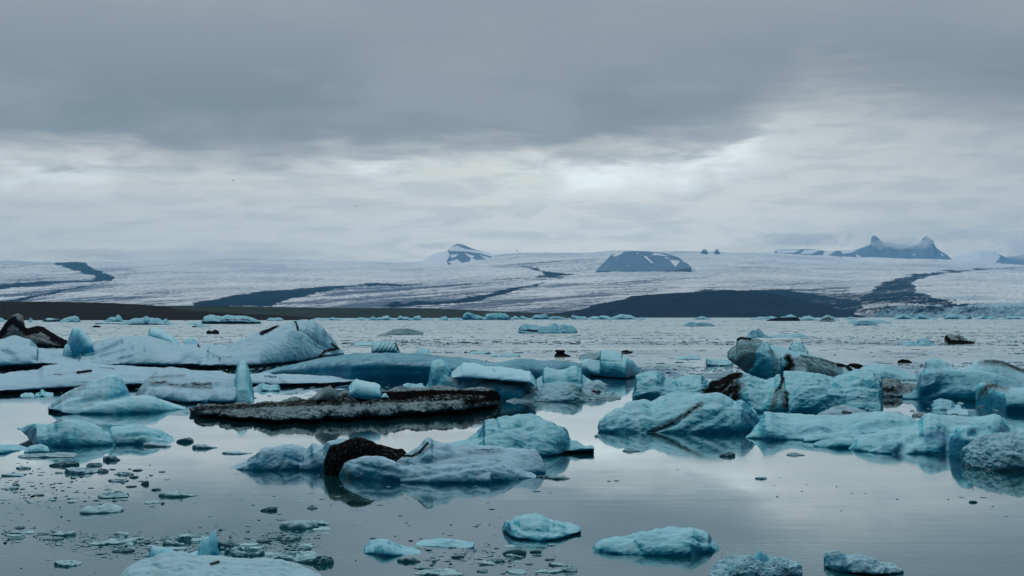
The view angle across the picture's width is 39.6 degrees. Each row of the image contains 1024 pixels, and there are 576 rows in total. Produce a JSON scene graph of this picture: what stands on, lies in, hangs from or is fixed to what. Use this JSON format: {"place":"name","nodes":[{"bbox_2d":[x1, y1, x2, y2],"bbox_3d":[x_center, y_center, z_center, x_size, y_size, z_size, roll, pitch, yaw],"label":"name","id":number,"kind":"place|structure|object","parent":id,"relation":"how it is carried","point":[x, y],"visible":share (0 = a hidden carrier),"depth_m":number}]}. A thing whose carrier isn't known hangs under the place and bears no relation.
{"place":"outdoors","nodes":[
{"label":"outdoors","id":0,"kind":"place"},
{"bbox_2d":[0,302,313,319],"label":"gravel hill","id":1,"kind":"structure","parent":0,"point":[63,310],"depth_m":1642.74},
{"bbox_2d":[165,305,589,317],"bbox_3d":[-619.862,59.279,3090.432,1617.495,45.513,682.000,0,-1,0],"label":"moraine hill","id":2,"kind":"structure","parent":0,"point":[313,312],"depth_m":3093.45},
{"bbox_2d":[421,243,495,266],"bbox_3d":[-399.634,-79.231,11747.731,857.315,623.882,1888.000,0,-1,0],"label":"snow mountain","id":3,"kind":"structure","parent":0,"point":[457,253],"depth_m":11746.06},
{"bbox_2d":[0,317,1023,575],"bbox_3d":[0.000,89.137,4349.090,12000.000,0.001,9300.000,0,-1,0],"label":"lagoon water","id":4,"kind":"structure","parent":0,"point":[812,507],"depth_m":41.60},
{"bbox_2d":[0,444,26,453],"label":"iceberg","id":5,"kind":"object","parent":4,"relation":"on","point":[6,448],"visible":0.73,"depth_m":52.59},
{"bbox_2d":[12,530,35,533],"bbox_3d":[-11.247,5.627,32.755,0.643,0.085,0.372,0,-1,0],"label":"ice fragment","id":6,"kind":"object","parent":4,"relation":"on","point":[25,532],"visible":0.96,"depth_m":32.65},
{"bbox_2d":[0,313,66,348],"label":"iceberg","id":7,"kind":"object","parent":4,"relation":"on","point":[41,337],"visible":0.62,"depth_m":217.49},
{"bbox_2d":[24,444,49,452],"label":"iceberg","id":8,"kind":"object","parent":4,"relation":"on","point":[39,448],"visible":0.66,"depth_m":51.91},
{"bbox_2d":[35,389,53,396],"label":"iceberg","id":9,"kind":"object","parent":4,"relation":"on","point":[42,393],"visible":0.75,"depth_m":88.63},
{"bbox_2d":[18,452,77,457],"bbox_3d":[-16.475,5.969,50.507,2.020,0.228,1.057,0,-1,0],"label":"ice pan","id":10,"kind":"object","parent":4,"relation":"on","point":[51,455],"visible":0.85,"depth_m":50.23},
{"bbox_2d":[51,531,76,535],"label":"ice pan","id":11,"kind":"object","parent":4,"relation":"on","point":[65,533],"visible":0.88,"depth_m":32.35},
{"bbox_2d":[49,460,79,465],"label":"ice pan","id":12,"kind":"object","parent":4,"relation":"on","point":[69,463],"visible":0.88,"depth_m":47.31},
{"bbox_2d":[54,560,81,566],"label":"ice pan","id":13,"kind":"object","parent":4,"relation":"on","point":[66,563],"visible":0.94,"depth_m":28.45},
{"bbox_2d":[59,316,79,321],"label":"iceberg","id":14,"kind":"object","parent":4,"relation":"on","point":[73,319],"visible":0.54,"depth_m":1056.24},
{"bbox_2d":[64,467,97,473],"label":"ice pan","id":15,"kind":"object","parent":4,"relation":"on","point":[77,470],"visible":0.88,"depth_m":45.10},
{"bbox_2d":[0,363,162,392],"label":"iceberg","id":16,"kind":"object","parent":4,"relation":"on","point":[62,376],"visible":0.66,"depth_m":98.26},
{"bbox_2d":[17,419,174,447],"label":"iceberg","id":17,"kind":"object","parent":4,"relation":"on","point":[68,433],"visible":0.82,"depth_m":55.16},
{"bbox_2d":[80,503,123,513],"bbox_3d":[-10.438,5.678,36.200,1.083,0.326,0.677,1,-1,-40],"label":"ice pan","id":18,"kind":"object","parent":4,"relation":"on","point":[108,508],"visible":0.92,"depth_m":36.09},
{"bbox_2d":[103,455,119,460],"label":"ice pan","id":19,"kind":"object","parent":4,"relation":"on","point":[110,458],"visible":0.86,"depth_m":49.03},
{"bbox_2d":[98,491,128,498],"bbox_3d":[-10.994,5.746,39.231,0.830,0.263,0.677,0,-1,-14],"label":"ice pan","id":20,"kind":"object","parent":4,"relation":"on","point":[115,494],"visible":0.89,"depth_m":39.13},
{"bbox_2d":[105,315,122,321],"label":"iceberg","id":21,"kind":"object","parent":4,"relation":"on","point":[117,318],"visible":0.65,"depth_m":1139.67},
{"bbox_2d":[48,374,185,414],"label":"iceberg","id":22,"kind":"object","parent":4,"relation":"on","point":[108,395],"visible":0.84,"depth_m":73.65},
{"bbox_2d":[104,538,136,544],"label":"ice pan","id":23,"kind":"object","parent":4,"relation":"on","point":[118,541],"visible":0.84,"depth_m":31.18},
{"bbox_2d":[112,548,134,551],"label":"ice pan","id":24,"kind":"object","parent":4,"relation":"on","point":[125,550],"visible":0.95,"depth_m":30.10},
{"bbox_2d":[118,316,174,324],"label":"iceberg","id":25,"kind":"object","parent":4,"relation":"on","point":[146,320],"visible":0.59,"depth_m":771.43},
{"bbox_2d":[143,441,170,446],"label":"ice pan","id":26,"kind":"object","parent":4,"relation":"on","point":[156,444],"visible":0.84,"depth_m":54.25},
{"bbox_2d":[149,546,174,557],"bbox_3d":[-7.199,5.500,29.455,0.635,0.332,0.830,0,-1,-14],"label":"ice shard","id":27,"kind":"object","parent":4,"relation":"on","point":[155,550],"visible":0.39,"depth_m":29.27},
{"bbox_2d":[0,319,343,369],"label":"iceberg","id":28,"kind":"object","parent":4,"relation":"on","point":[298,341],"visible":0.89,"depth_m":145.93},
{"bbox_2d":[162,539,184,545],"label":"ice pan","id":29,"kind":"object","parent":4,"relation":"on","point":[168,542],"visible":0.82,"depth_m":30.91},
{"bbox_2d":[158,491,196,496],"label":"ice pan","id":30,"kind":"object","parent":4,"relation":"on","point":[171,494],"visible":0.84,"depth_m":39.28},
{"bbox_2d":[177,536,191,541],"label":"ice pan","id":31,"kind":"object","parent":4,"relation":"on","point":[185,539],"visible":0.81,"depth_m":31.41},
{"bbox_2d":[135,360,253,402],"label":"iceberg","id":32,"kind":"object","parent":4,"relation":"on","point":[175,384],"visible":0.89,"depth_m":84.84},
{"bbox_2d":[185,533,208,537],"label":"ice pan","id":33,"kind":"object","parent":4,"relation":"on","point":[199,535],"visible":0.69,"depth_m":31.89},
{"bbox_2d":[192,444,216,448],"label":"ice pan","id":34,"kind":"object","parent":4,"relation":"on","point":[201,446],"visible":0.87,"depth_m":53.55},
{"bbox_2d":[191,530,219,555],"bbox_3d":[-6.397,5.336,29.472,0.664,0.662,1.227,0,-1,-12],"label":"ice shard","id":35,"kind":"object","parent":4,"relation":"on","point":[208,545],"visible":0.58,"depth_m":29.14},
{"bbox_2d":[119,551,320,575],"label":"ice floe","id":36,"kind":"object","parent":4,"relation":"on","point":[180,563],"visible":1,"depth_m":27.08},
{"bbox_2d":[217,540,239,547],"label":"ice pan","id":37,"kind":"object","parent":4,"relation":"on","point":[226,543],"visible":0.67,"depth_m":30.73},
{"bbox_2d":[201,314,260,323],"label":"iceberg","id":38,"kind":"object","parent":4,"relation":"on","point":[214,319],"visible":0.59,"depth_m":839.18},
{"bbox_2d":[222,451,248,453],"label":"ice pan","id":39,"kind":"object","parent":4,"relation":"on","point":[232,452],"visible":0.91,"depth_m":51.45},
{"bbox_2d":[224,546,264,556],"bbox_3d":[-5.618,5.556,29.831,0.598,0.275,0.743,1,-2,-44],"label":"ice pan","id":40,"kind":"object","parent":4,"relation":"on","point":[239,551],"visible":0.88,"depth_m":29.71},
{"bbox_2d":[253,383,280,390],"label":"iceberg","id":41,"kind":"object","parent":4,"relation":"on","point":[266,387],"visible":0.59,"depth_m":95.01},
{"bbox_2d":[1,462,553,575],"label":"slush crumbs","id":42,"kind":"object","parent":4,"relation":"on","point":[195,545],"visible":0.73,"depth_m":31.45},
{"bbox_2d":[269,533,301,540],"bbox_3d":[-5.041,5.609,31.857,0.706,0.205,0.532,-1,-1,38],"label":"ice pan","id":43,"kind":"object","parent":4,"relation":"on","point":[287,537],"visible":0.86,"depth_m":31.72},
{"bbox_2d":[264,549,319,562],"bbox_3d":[-4.474,5.534,29.076,1.191,0.338,0.923,1,-1,-25],"label":"ice pan","id":44,"kind":"object","parent":4,"relation":"on","point":[300,556],"visible":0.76,"depth_m":29.00},
{"bbox_2d":[284,545,311,550],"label":"ice pan","id":45,"kind":"object","parent":4,"relation":"on","point":[303,548],"visible":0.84,"depth_m":30.36},
{"bbox_2d":[279,520,318,529],"bbox_3d":[-5.043,5.623,33.580,0.736,0.335,0.688,-1,-2,43],"label":"ice pan","id":46,"kind":"object","parent":4,"relation":"on","point":[297,525],"visible":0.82,"depth_m":33.39},
{"bbox_2d":[250,372,353,385],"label":"ice floe","id":47,"kind":"object","parent":4,"relation":"on","point":[268,378],"visible":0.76,"depth_m":102.50},
{"bbox_2d":[306,555,333,564],"bbox_3d":[-3.864,5.547,28.744,0.513,0.278,0.362,-1,-1,32],"label":"ice pan","id":48,"kind":"object","parent":4,"relation":"on","point":[323,560],"visible":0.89,"depth_m":28.62},
{"bbox_2d":[189,385,501,422],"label":"ice floe","id":49,"kind":"object","parent":4,"relation":"on","point":[400,401],"visible":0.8,"depth_m":70.06},
{"bbox_2d":[315,383,337,399],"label":"ice block","id":50,"kind":"object","parent":49,"relation":"on","point":[327,391],"depth_m":69.86},
{"bbox_2d":[348,379,381,399],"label":"ice block","id":51,"kind":"object","parent":49,"relation":"on","point":[361,389],"depth_m":71.41},
{"bbox_2d":[371,342,400,352],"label":"iceberg","id":52,"kind":"object","parent":4,"relation":"on","point":[384,347],"visible":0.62,"depth_m":178.48},
{"bbox_2d":[230,437,545,483],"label":"iceberg","id":53,"kind":"object","parent":4,"relation":"on","point":[428,460],"visible":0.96,"depth_m":44.56},
{"bbox_2d":[364,539,420,556],"bbox_3d":[-2.544,5.511,30.277,1.268,0.344,1.683,0,-1,0],"label":"ice chunk","id":54,"kind":"object","parent":4,"relation":"on","point":[384,547],"visible":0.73,"depth_m":29.88},
{"bbox_2d":[384,328,422,334],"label":"iceberg","id":55,"kind":"object","parent":4,"relation":"on","point":[403,331],"visible":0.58,"depth_m":368.66},
{"bbox_2d":[397,557,420,561],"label":"ice pan","id":56,"kind":"object","parent":4,"relation":"on","point":[404,559],"visible":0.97,"depth_m":28.86},
{"bbox_2d":[402,383,424,387],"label":"iceberg","id":57,"kind":"object","parent":4,"relation":"on","point":[419,385],"visible":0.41,"depth_m":98.94},
{"bbox_2d":[416,348,431,354],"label":"iceberg","id":58,"kind":"object","parent":4,"relation":"on","point":[423,351],"visible":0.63,"depth_m":179.58},
{"bbox_2d":[262,353,589,383],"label":"iceberg","id":59,"kind":"object","parent":4,"relation":"on","point":[412,368],"visible":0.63,"depth_m":107.74},
{"bbox_2d":[415,568,462,575],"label":"ice pan","id":60,"kind":"object","parent":4,"relation":"on","point":[442,572],"visible":0.98,"depth_m":27.43},
{"bbox_2d":[424,359,459,388],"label":"iceberg","id":61,"kind":"object","parent":4,"relation":"on","point":[440,372],"visible":0.59,"depth_m":91.92},
{"bbox_2d":[416,538,473,548],"bbox_3d":[-1.462,5.600,31.193,1.299,0.215,1.341,0,-1,0],"label":"ice chunk","id":62,"kind":"object","parent":4,"relation":"on","point":[439,542],"visible":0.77,"depth_m":30.92},
{"bbox_2d":[461,312,483,319],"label":"iceberg","id":63,"kind":"object","parent":4,"relation":"on","point":[468,316],"visible":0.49,"depth_m":1582.42},
{"bbox_2d":[451,362,536,400],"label":"iceberg","id":64,"kind":"object","parent":4,"relation":"on","point":[505,383],"visible":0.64,"depth_m":85.09},
{"bbox_2d":[483,313,510,319],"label":"iceberg","id":65,"kind":"object","parent":4,"relation":"on","point":[496,316],"visible":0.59,"depth_m":1582.68},
{"bbox_2d":[0,320,1023,393],"bbox_3d":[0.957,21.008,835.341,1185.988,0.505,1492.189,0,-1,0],"label":"brash ice","id":66,"kind":"structure","parent":4,"relation":"on","point":[692,341],"depth_m":273.50},
{"bbox_2d":[503,546,526,554],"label":"ice pan","id":67,"kind":"object","parent":4,"relation":"on","point":[520,550],"visible":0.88,"depth_m":29.72},
{"bbox_2d":[509,568,525,573],"bbox_3d":[0.111,5.524,27.648,0.340,0.131,0.323,0,-1,0],"label":"ice fragment","id":68,"kind":"object","parent":4,"relation":"on","point":[517,571],"visible":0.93,"depth_m":27.58},
{"bbox_2d":[450,413,593,456],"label":"iceberg","id":69,"kind":"object","parent":4,"relation":"on","point":[542,436],"visible":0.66,"depth_m":51.61},
{"bbox_2d":[531,314,549,319],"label":"iceberg","id":70,"kind":"object","parent":4,"relation":"on","point":[541,317],"visible":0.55,"depth_m":1779.06},
{"bbox_2d":[502,513,580,541],"bbox_3d":[0.657,5.490,32.873,2.031,0.505,2.521,-1,-1,36],"label":"ice chunk","id":71,"kind":"object","parent":4,"relation":"on","point":[537,527],"visible":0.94,"depth_m":32.17},
{"bbox_2d":[518,323,576,333],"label":"iceberg","id":72,"kind":"object","parent":4,"relation":"on","point":[553,328],"visible":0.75,"depth_m":398.71},
{"bbox_2d":[535,569,562,572],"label":"ice pan","id":73,"kind":"object","parent":4,"relation":"on","point":[552,571],"visible":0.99,"depth_m":27.71},
{"bbox_2d":[545,316,570,319],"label":"iceberg","id":74,"kind":"object","parent":4,"relation":"on","point":[556,318],"visible":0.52,"depth_m":1778.86},
{"bbox_2d":[534,366,590,392],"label":"iceberg","id":75,"kind":"object","parent":4,"relation":"on","point":[576,377],"visible":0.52,"depth_m":93.23},
{"bbox_2d":[554,350,570,356],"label":"iceberg","id":76,"kind":"object","parent":4,"relation":"on","point":[560,353],"visible":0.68,"depth_m":173.12},
{"bbox_2d":[506,380,620,401],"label":"iceberg","id":77,"kind":"object","parent":4,"relation":"on","point":[590,390],"visible":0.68,"depth_m":84.37},
{"bbox_2d":[562,565,576,571],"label":"ice pan","id":78,"kind":"object","parent":4,"relation":"on","point":[569,568],"visible":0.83,"depth_m":27.81},
{"bbox_2d":[571,315,587,319],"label":"iceberg","id":79,"kind":"object","parent":4,"relation":"on","point":[573,317],"visible":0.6,"depth_m":1778.82},
{"bbox_2d":[578,352,599,359],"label":"iceberg","id":80,"kind":"object","parent":4,"relation":"on","point":[593,355],"visible":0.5,"depth_m":162.92},
{"bbox_2d":[581,350,640,377],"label":"iceberg","id":81,"kind":"object","parent":4,"relation":"on","point":[612,364],"visible":0.83,"depth_m":115.55},
{"bbox_2d":[609,314,637,319],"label":"iceberg","id":82,"kind":"object","parent":4,"relation":"on","point":[623,317],"visible":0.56,"depth_m":1779.46},
{"bbox_2d":[592,526,720,556],"bbox_3d":[3.235,5.438,30.672,2.336,0.519,2.804,-1,-2,44],"label":"ice chunk","id":83,"kind":"object","parent":4,"relation":"on","point":[671,541],"visible":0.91,"depth_m":30.00},
{"bbox_2d":[598,392,760,433],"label":"iceberg","id":84,"kind":"object","parent":4,"relation":"on","point":[699,413],"visible":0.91,"depth_m":61.30},
{"bbox_2d":[675,355,701,359],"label":"ice floe","id":85,"kind":"object","parent":4,"relation":"on","point":[689,357],"visible":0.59,"depth_m":162.93},
{"bbox_2d":[684,322,714,325],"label":"iceberg","id":86,"kind":"object","parent":4,"relation":"on","point":[697,324],"visible":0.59,"depth_m":664.28},
{"bbox_2d":[703,370,735,377],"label":"ice floe","id":87,"kind":"object","parent":4,"relation":"on","point":[719,374],"visible":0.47,"depth_m":115.67},
{"bbox_2d":[706,358,733,365],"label":"iceberg","id":88,"kind":"object","parent":4,"relation":"on","point":[717,362],"visible":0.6,"depth_m":141.57},
{"bbox_2d":[719,452,734,456],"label":"ice pan","id":89,"kind":"object","parent":4,"relation":"on","point":[727,454],"visible":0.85,"depth_m":50.48},
{"bbox_2d":[709,550,802,575],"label":"ice chunk","id":90,"kind":"object","parent":4,"relation":"on","point":[759,563],"visible":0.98,"depth_m":27.39},
{"bbox_2d":[632,368,883,414],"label":"iceberg","id":91,"kind":"object","parent":4,"relation":"on","point":[801,392],"visible":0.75,"depth_m":75.14},
{"bbox_2d":[746,328,769,337],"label":"iceberg","id":92,"kind":"object","parent":4,"relation":"on","point":[758,333],"visible":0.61,"depth_m":320.68},
{"bbox_2d":[766,317,800,320],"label":"iceberg","id":93,"kind":"object","parent":4,"relation":"on","point":[787,319],"visible":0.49,"depth_m":1295.37},
{"bbox_2d":[769,334,806,337],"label":"iceberg","id":94,"kind":"object","parent":4,"relation":"on","point":[791,336],"visible":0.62,"depth_m":327.20},
{"bbox_2d":[727,337,854,379],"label":"iceberg","id":95,"kind":"object","parent":4,"relation":"on","point":[759,358],"visible":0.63,"depth_m":103.68},
{"bbox_2d":[800,315,818,320],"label":"iceberg","id":96,"kind":"object","parent":4,"relation":"on","point":[807,318],"visible":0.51,"depth_m":1424.38},
{"bbox_2d":[746,411,916,441],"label":"iceberg","id":97,"kind":"object","parent":4,"relation":"on","point":[792,426],"visible":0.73,"depth_m":58.26},
{"bbox_2d":[817,405,866,414],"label":"iceberg","id":98,"kind":"object","parent":4,"relation":"on","point":[841,410],"visible":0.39,"depth_m":69.42},
{"bbox_2d":[824,551,903,574],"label":"ice chunk","id":99,"kind":"object","parent":4,"relation":"on","point":[845,563],"visible":0.94,"depth_m":27.68},
{"bbox_2d":[853,321,877,325],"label":"iceberg","id":100,"kind":"object","parent":4,"relation":"on","point":[864,323],"visible":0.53,"depth_m":712.93},
{"bbox_2d":[848,319,889,322],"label":"iceberg","id":101,"kind":"object","parent":4,"relation":"on","point":[872,320],"visible":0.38,"depth_m":923.56},
{"bbox_2d":[860,364,918,379],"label":"iceberg","id":102,"kind":"object","parent":4,"relation":"on","point":[883,371],"visible":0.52,"depth_m":111.81},
{"bbox_2d":[882,378,915,396],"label":"iceberg","id":103,"kind":"object","parent":4,"relation":"on","point":[892,387],"visible":0.47,"depth_m":88.57},
{"bbox_2d":[893,314,912,318],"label":"iceberg","id":104,"kind":"object","parent":4,"relation":"on","point":[902,316],"visible":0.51,"depth_m":1898.08},
{"bbox_2d":[813,413,1023,459],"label":"iceberg","id":105,"kind":"object","parent":4,"relation":"on","point":[951,436],"visible":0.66,"depth_m":53.04},
{"bbox_2d":[902,338,934,345],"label":"iceberg","id":106,"kind":"object","parent":4,"relation":"on","point":[923,342],"visible":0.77,"depth_m":242.28},
{"bbox_2d":[914,314,936,318],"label":"iceberg","id":107,"kind":"object","parent":4,"relation":"on","point":[920,316],"visible":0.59,"depth_m":1899.10},
{"bbox_2d":[924,358,953,368],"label":"iceberg","id":108,"kind":"object","parent":4,"relation":"on","point":[933,362],"visible":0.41,"depth_m":107.11},
{"bbox_2d":[931,398,961,409],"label":"iceberg","id":109,"kind":"object","parent":4,"relation":"on","point":[942,404],"visible":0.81,"depth_m":76.48},
{"bbox_2d":[943,314,966,318],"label":"iceberg","id":110,"kind":"object","parent":4,"relation":"on","point":[954,316],"visible":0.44,"depth_m":1899.60},
{"bbox_2d":[947,408,968,414],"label":"iceberg","id":111,"kind":"object","parent":4,"relation":"on","point":[959,411],"visible":0.66,"depth_m":73.49},
{"bbox_2d":[944,334,974,343],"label":"iceberg","id":112,"kind":"object","parent":4,"relation":"on","point":[953,339],"visible":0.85,"depth_m":253.61},
{"bbox_2d":[902,365,1023,401],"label":"iceberg","id":113,"kind":"object","parent":4,"relation":"on","point":[935,382],"visible":0.68,"depth_m":84.50},
{"bbox_2d":[960,432,1023,471],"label":"iceberg","id":114,"kind":"object","parent":4,"relation":"on","point":[1000,451],"visible":0.88,"depth_m":46.42},
{"bbox_2d":[965,359,1023,380],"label":"iceberg","id":115,"kind":"object","parent":4,"relation":"on","point":[1002,368],"visible":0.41,"depth_m":100.33},
{"bbox_2d":[975,382,1023,411],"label":"iceberg","id":116,"kind":"object","parent":4,"relation":"on","point":[999,397],"visible":0.87,"depth_m":75.80},
{"bbox_2d":[0,250,1023,316],"bbox_3d":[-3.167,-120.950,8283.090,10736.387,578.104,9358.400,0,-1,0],"label":"glacier","id":117,"kind":"object","parent":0,"point":[544,282],"visible":0.77,"depth_m":7398.75},
{"bbox_2d":[0,0,1023,262],"label":"sky","id":118,"kind":"structure","parent":0,"point":[394,131]},
{"bbox_2d":[596,251,690,272],"bbox_3d":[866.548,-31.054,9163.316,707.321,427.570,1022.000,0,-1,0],"label":"rock hill","id":119,"kind":"structure","parent":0,"point":[637,261],"depth_m":8970.44},
{"bbox_2d":[550,290,864,317],"bbox_3d":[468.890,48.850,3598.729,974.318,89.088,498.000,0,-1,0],"label":"black hill","id":120,"kind":"structure","parent":0,"point":[730,304],"depth_m":3531.00},
{"bbox_2d":[774,236,951,259],"bbox_3d":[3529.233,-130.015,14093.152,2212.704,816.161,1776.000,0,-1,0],"label":"rock mountain","id":121,"kind":"structure","parent":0,"point":[925,248],"depth_m":13898.47},
{"bbox_2d":[951,250,1023,264],"bbox_3d":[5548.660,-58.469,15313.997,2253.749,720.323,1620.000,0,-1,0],"label":"distant mountain","id":122,"kind":"structure","parent":0,"point":[984,256],"depth_m":15096.29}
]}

